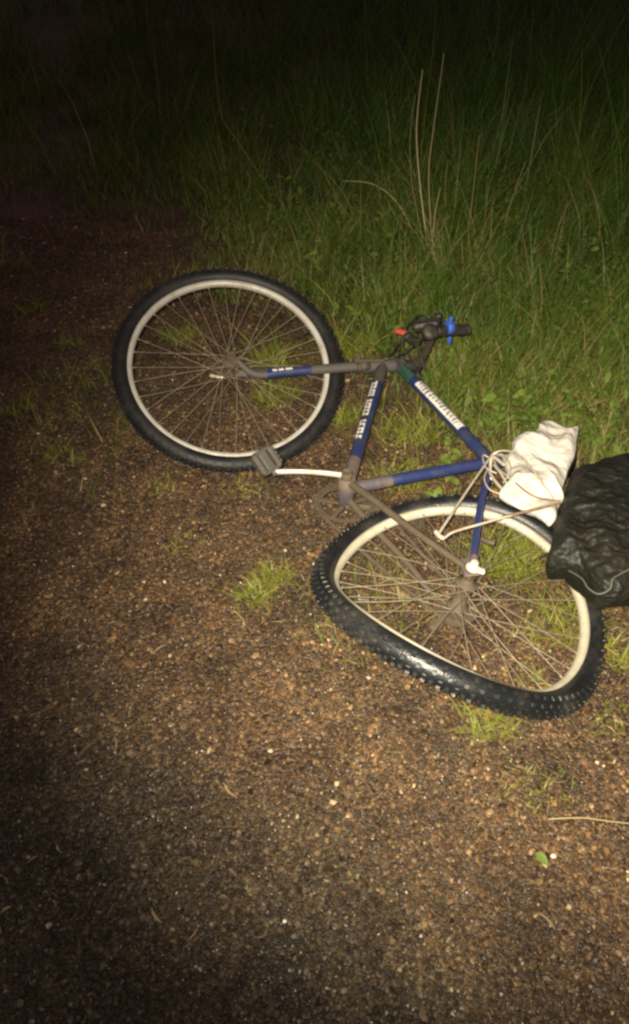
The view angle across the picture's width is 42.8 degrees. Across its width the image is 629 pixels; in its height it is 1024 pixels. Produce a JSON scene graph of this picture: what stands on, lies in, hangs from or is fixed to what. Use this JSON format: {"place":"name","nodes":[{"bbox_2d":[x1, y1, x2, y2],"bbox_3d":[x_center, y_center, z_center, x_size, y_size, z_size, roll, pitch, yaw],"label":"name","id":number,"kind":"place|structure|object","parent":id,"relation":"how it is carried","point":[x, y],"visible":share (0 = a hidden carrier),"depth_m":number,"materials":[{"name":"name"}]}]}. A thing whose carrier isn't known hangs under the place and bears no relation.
{"place":"outdoors","nodes":[
{"label":"outdoors","id":0,"kind":"place"},
{"bbox_2d":[0,0,628,1023],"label":"ground","id":1,"kind":"structure","parent":0,"point":[38,212],"depth_m":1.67,"materials":[{"name":"brown gravel"}]},
{"bbox_2d":[0,224,36,286],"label":"grass tuft","id":2,"kind":"object","parent":1,"relation":"on","point":[13,263],"visible":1,"depth_m":3.08,"materials":[{"name":"green plant"}]},
{"bbox_2d":[0,389,43,421],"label":"grass tuft","id":3,"kind":"object","parent":1,"relation":"on","point":[10,411],"visible":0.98,"depth_m":2.38,"materials":[{"name":"green plant"}]},
{"bbox_2d":[1,287,54,321],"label":"grass tuft","id":4,"kind":"object","parent":1,"relation":"on","point":[32,304],"visible":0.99,"depth_m":2.84,"materials":[{"name":"green plant"}]},
{"bbox_2d":[19,437,90,468],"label":"grass tuft","id":5,"kind":"object","parent":1,"relation":"on","point":[54,451],"visible":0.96,"depth_m":2.22,"materials":[{"name":"green plant"}]},
{"bbox_2d":[27,325,85,354],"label":"grass tuft","id":6,"kind":"object","parent":1,"relation":"on","point":[62,342],"visible":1,"depth_m":2.67,"materials":[{"name":"green plant"}]},
{"bbox_2d":[82,354,107,370],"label":"grass tuft","id":7,"kind":"object","parent":1,"relation":"on","point":[94,361],"visible":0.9,"depth_m":2.58,"materials":[{"name":"green plant"}]},
{"bbox_2d":[145,472,194,500],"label":"grass tuft","id":8,"kind":"object","parent":1,"relation":"on","point":[157,492],"visible":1,"depth_m":2.13,"materials":[{"name":"green plant"}]},
{"bbox_2d":[162,532,204,560],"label":"grass tuft","id":9,"kind":"object","parent":1,"relation":"on","point":[181,546],"visible":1,"depth_m":1.97,"materials":[{"name":"green plant"}]},
{"bbox_2d":[145,315,222,361],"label":"grass tuft","id":10,"kind":"object","parent":1,"relation":"on","point":[191,335],"visible":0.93,"depth_m":2.68,"materials":[{"name":"green plant"}]},
{"bbox_2d":[212,19,270,190],"bbox_3d":[-0.294,-1.670,3.347,0.212,0.668,0.005,0,42,0],"label":"dry grass stalk","id":11,"kind":"object","parent":1,"relation":"on","point":[223,120],"visible":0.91,"depth_m":3.39,"materials":[{"name":"plant"}]},
{"bbox_2d":[207,564,292,616],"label":"grass tuft","id":12,"kind":"object","parent":1,"relation":"on","point":[259,592],"visible":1,"depth_m":1.84,"materials":[{"name":"green plant"}]},
{"bbox_2d":[222,469,284,503],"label":"grass tuft","id":13,"kind":"object","parent":1,"relation":"on","point":[249,486],"visible":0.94,"depth_m":2.12,"materials":[{"name":"green plant"}]},
{"bbox_2d":[198,295,317,392],"bbox_3d":[-0.177,-0.543,2.530,0.461,0.192,0.403,16,45,17],"label":"grass tuft","id":14,"kind":"object","parent":1,"relation":"on","point":[275,362],"visible":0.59,"depth_m":2.56,"materials":[{"name":"green plant"}]},
{"bbox_2d":[244,554,301,593],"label":"grass tuft","id":15,"kind":"object","parent":1,"relation":"on","point":[272,573],"visible":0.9,"depth_m":1.90,"materials":[{"name":"green plant"}]},
{"bbox_2d":[237,369,309,413],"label":"grass tuft","id":16,"kind":"object","parent":1,"relation":"on","point":[272,392],"visible":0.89,"depth_m":2.43,"materials":[{"name":"green plant"}]},
{"bbox_2d":[0,0,628,687],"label":"grass","id":17,"kind":"structure","parent":1,"relation":"on","point":[452,280],"depth_m":3.60,"materials":[{"name":"green plant"}]},
{"bbox_2d":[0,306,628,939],"bbox_3d":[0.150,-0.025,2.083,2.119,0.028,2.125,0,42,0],"label":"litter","id":18,"kind":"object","parent":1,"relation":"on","point":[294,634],"visible":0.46,"depth_m":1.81,"materials":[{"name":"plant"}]},
{"bbox_2d":[279,296,416,377],"bbox_3d":[0.145,-0.587,2.577,0.589,0.186,0.408,0,42,0],"label":"grass tuft","id":19,"kind":"object","parent":1,"relation":"on","point":[356,345],"visible":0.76,"depth_m":2.60,"materials":[{"name":"green plant"}]},
{"bbox_2d":[313,374,384,452],"bbox_3d":[0.106,-0.298,2.288,0.260,0.150,0.330,0,42,0],"label":"grass tuft","id":20,"kind":"object","parent":1,"relation":"on","point":[341,417],"visible":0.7,"depth_m":2.34,"materials":[{"name":"green plant"}]},
{"bbox_2d":[110,267,607,719],"bbox_3d":[0.164,-0.178,2.028,0.945,0.342,1.623,-24,48,-24],"label":"bicycle","id":21,"kind":"object","parent":1,"relation":"on","point":[571,690],"visible":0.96,"depth_m":1.89,"materials":[{"name":"metal"}]},
{"bbox_2d":[499,421,578,525],"bbox_3d":[0.532,-0.104,1.919,0.152,0.094,0.417,15,45,16],"label":"plastic bag","id":22,"kind":"object","parent":21,"relation":"on","point":[546,450],"visible":0.92,"depth_m":1.88,"materials":[{"name":"white plastic"}]},
{"bbox_2d":[545,453,628,607],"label":"refuse bag","id":23,"kind":"object","parent":21,"relation":"attached to","point":[590,542],"visible":0.98,"depth_m":1.68,"materials":[{"name":"black plastic"}]},
{"bbox_2d":[569,569,628,594],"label":"bag cord","id":24,"kind":"object","parent":23,"relation":"on","point":[613,578],"visible":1,"depth_m":1.52,"materials":[{"name":"grey plastic"}]},
{"bbox_2d":[351,181,412,232],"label":"dry grass stalk","id":25,"kind":"object","parent":1,"relation":"on","point":[386,192],"visible":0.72,"depth_m":3.05,"materials":[{"name":"plant"}]},
{"bbox_2d":[359,444,448,500],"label":"grass tuft","id":26,"kind":"object","parent":1,"relation":"on","point":[411,466],"visible":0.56,"depth_m":2.14,"materials":[{"name":"green plant"}]},
{"bbox_2d":[357,394,465,465],"bbox_3d":[0.247,-0.262,2.253,0.384,0.139,0.311,21,46,21],"label":"grass tuft","id":27,"kind":"object","parent":1,"relation":"on","point":[413,425],"visible":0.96,"depth_m":2.29,"materials":[{"name":"green plant"}]},
{"bbox_2d":[410,97,425,255],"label":"dry grass stalk","id":28,"kind":"object","parent":1,"relation":"on","point":[412,184],"visible":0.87,"depth_m":2.82,"materials":[{"name":"plant"}]},
{"bbox_2d":[215,100,628,453],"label":"weeds","id":29,"kind":"object","parent":1,"relation":"on","point":[489,396],"visible":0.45,"depth_m":2.89,"materials":[{"name":"green plant"}]},
{"bbox_2d":[416,69,429,259],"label":"dry grass stalk","id":30,"kind":"object","parent":1,"relation":"on","point":[418,167],"visible":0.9,"depth_m":2.81,"materials":[{"name":"plant"}]},
{"bbox_2d":[423,487,441,496],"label":"weed plant","id":31,"kind":"object","parent":1,"relation":"on","point":[437,490],"visible":0.24,"depth_m":2.09,"materials":[{"name":"green plant"}]},
{"bbox_2d":[428,55,443,262],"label":"dry grass stalk","id":32,"kind":"object","parent":1,"relation":"on","point":[429,158],"visible":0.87,"depth_m":2.77,"materials":[{"name":"plant"}]},
{"bbox_2d":[432,189,440,263],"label":"dry grass stalk","id":33,"kind":"object","parent":1,"relation":"on","point":[434,221],"visible":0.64,"depth_m":2.88,"materials":[{"name":"plant"}]},
{"bbox_2d":[417,481,471,497],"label":"grass tuft","id":34,"kind":"object","parent":1,"relation":"on","point":[448,490],"visible":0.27,"depth_m":2.10,"materials":[{"name":"green plant"}]},
{"bbox_2d":[445,161,447,235],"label":"dry grass stalk","id":35,"kind":"object","parent":1,"relation":"on","point":[445,190],"visible":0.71,"depth_m":3.08,"materials":[{"name":"plant"}]},
{"bbox_2d":[440,435,463,485],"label":"weed plant","id":36,"kind":"object","parent":1,"relation":"on","point":[444,459],"visible":0.82,"depth_m":2.11,"materials":[{"name":"green plant"}]},
{"bbox_2d":[467,139,478,258],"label":"dry grass stalk","id":37,"kind":"object","parent":1,"relation":"on","point":[473,192],"visible":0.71,"depth_m":2.87,"materials":[{"name":"plant"}]},
{"bbox_2d":[443,694,528,754],"bbox_3d":[0.338,0.397,1.577,0.198,0.078,0.168,0,42,0],"label":"grass tuft","id":38,"kind":"object","parent":1,"relation":"on","point":[476,722],"visible":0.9,"depth_m":1.58,"materials":[{"name":"green plant"}]},
{"bbox_2d":[435,516,577,630],"bbox_3d":[0.444,0.076,1.882,0.477,0.149,0.487,0,42,0],"label":"grass tuft","id":39,"kind":"object","parent":1,"relation":"on","point":[490,551],"visible":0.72,"depth_m":1.90,"materials":[{"name":"green plant"}]},
{"bbox_2d":[502,162,525,240],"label":"dry grass stalk","id":40,"kind":"object","parent":1,"relation":"on","point":[511,201],"visible":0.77,"depth_m":3.02,"materials":[{"name":"plant"}]},
{"bbox_2d":[492,657,553,687],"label":"grass tuft","id":41,"kind":"object","parent":1,"relation":"on","point":[539,675],"visible":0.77,"depth_m":1.68,"materials":[{"name":"green plant"}]},
{"bbox_2d":[498,758,578,822],"bbox_3d":[0.415,0.513,1.484,0.159,0.027,0.144,0,42,0],"label":"grass tuft","id":42,"kind":"object","parent":1,"relation":"on","point":[536,787],"visible":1,"depth_m":1.49,"materials":[{"name":"green plant"}]},
{"bbox_2d":[536,852,547,865],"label":"fallen leaf","id":43,"kind":"object","parent":1,"relation":"on","point":[541,857],"visible":1,"depth_m":1.39,"materials":[{"name":"green plant"}]},
{"bbox_2d":[506,591,578,654],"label":"grass tuft","id":44,"kind":"object","parent":1,"relation":"on","point":[551,644],"visible":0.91,"depth_m":1.75,"materials":[{"name":"green plant"}]},
{"bbox_2d":[549,201,569,269],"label":"dry grass stalk","id":45,"kind":"object","parent":1,"relation":"on","point":[555,235],"visible":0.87,"depth_m":2.86,"materials":[{"name":"plant"}]},
{"bbox_2d":[510,580,628,662],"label":"grass tuft","id":46,"kind":"object","parent":1,"relation":"on","point":[556,616],"visible":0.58,"depth_m":1.79,"materials":[{"name":"green plant"}]},
{"bbox_2d":[548,817,628,823],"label":"straw","id":47,"kind":"object","parent":1,"relation":"on","point":[587,818],"visible":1,"depth_m":1.44,"materials":[{"name":"beige plant"}]},
{"bbox_2d":[562,621,628,682],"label":"grass tuft","id":48,"kind":"object","parent":1,"relation":"on","point":[624,653],"visible":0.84,"depth_m":1.72,"materials":[{"name":"green plant"}]},
{"bbox_2d":[589,695,628,739],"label":"grass tuft","id":49,"kind":"object","parent":1,"relation":"on","point":[596,720],"visible":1,"depth_m":1.61,"materials":[{"name":"green plant"}]}
]}

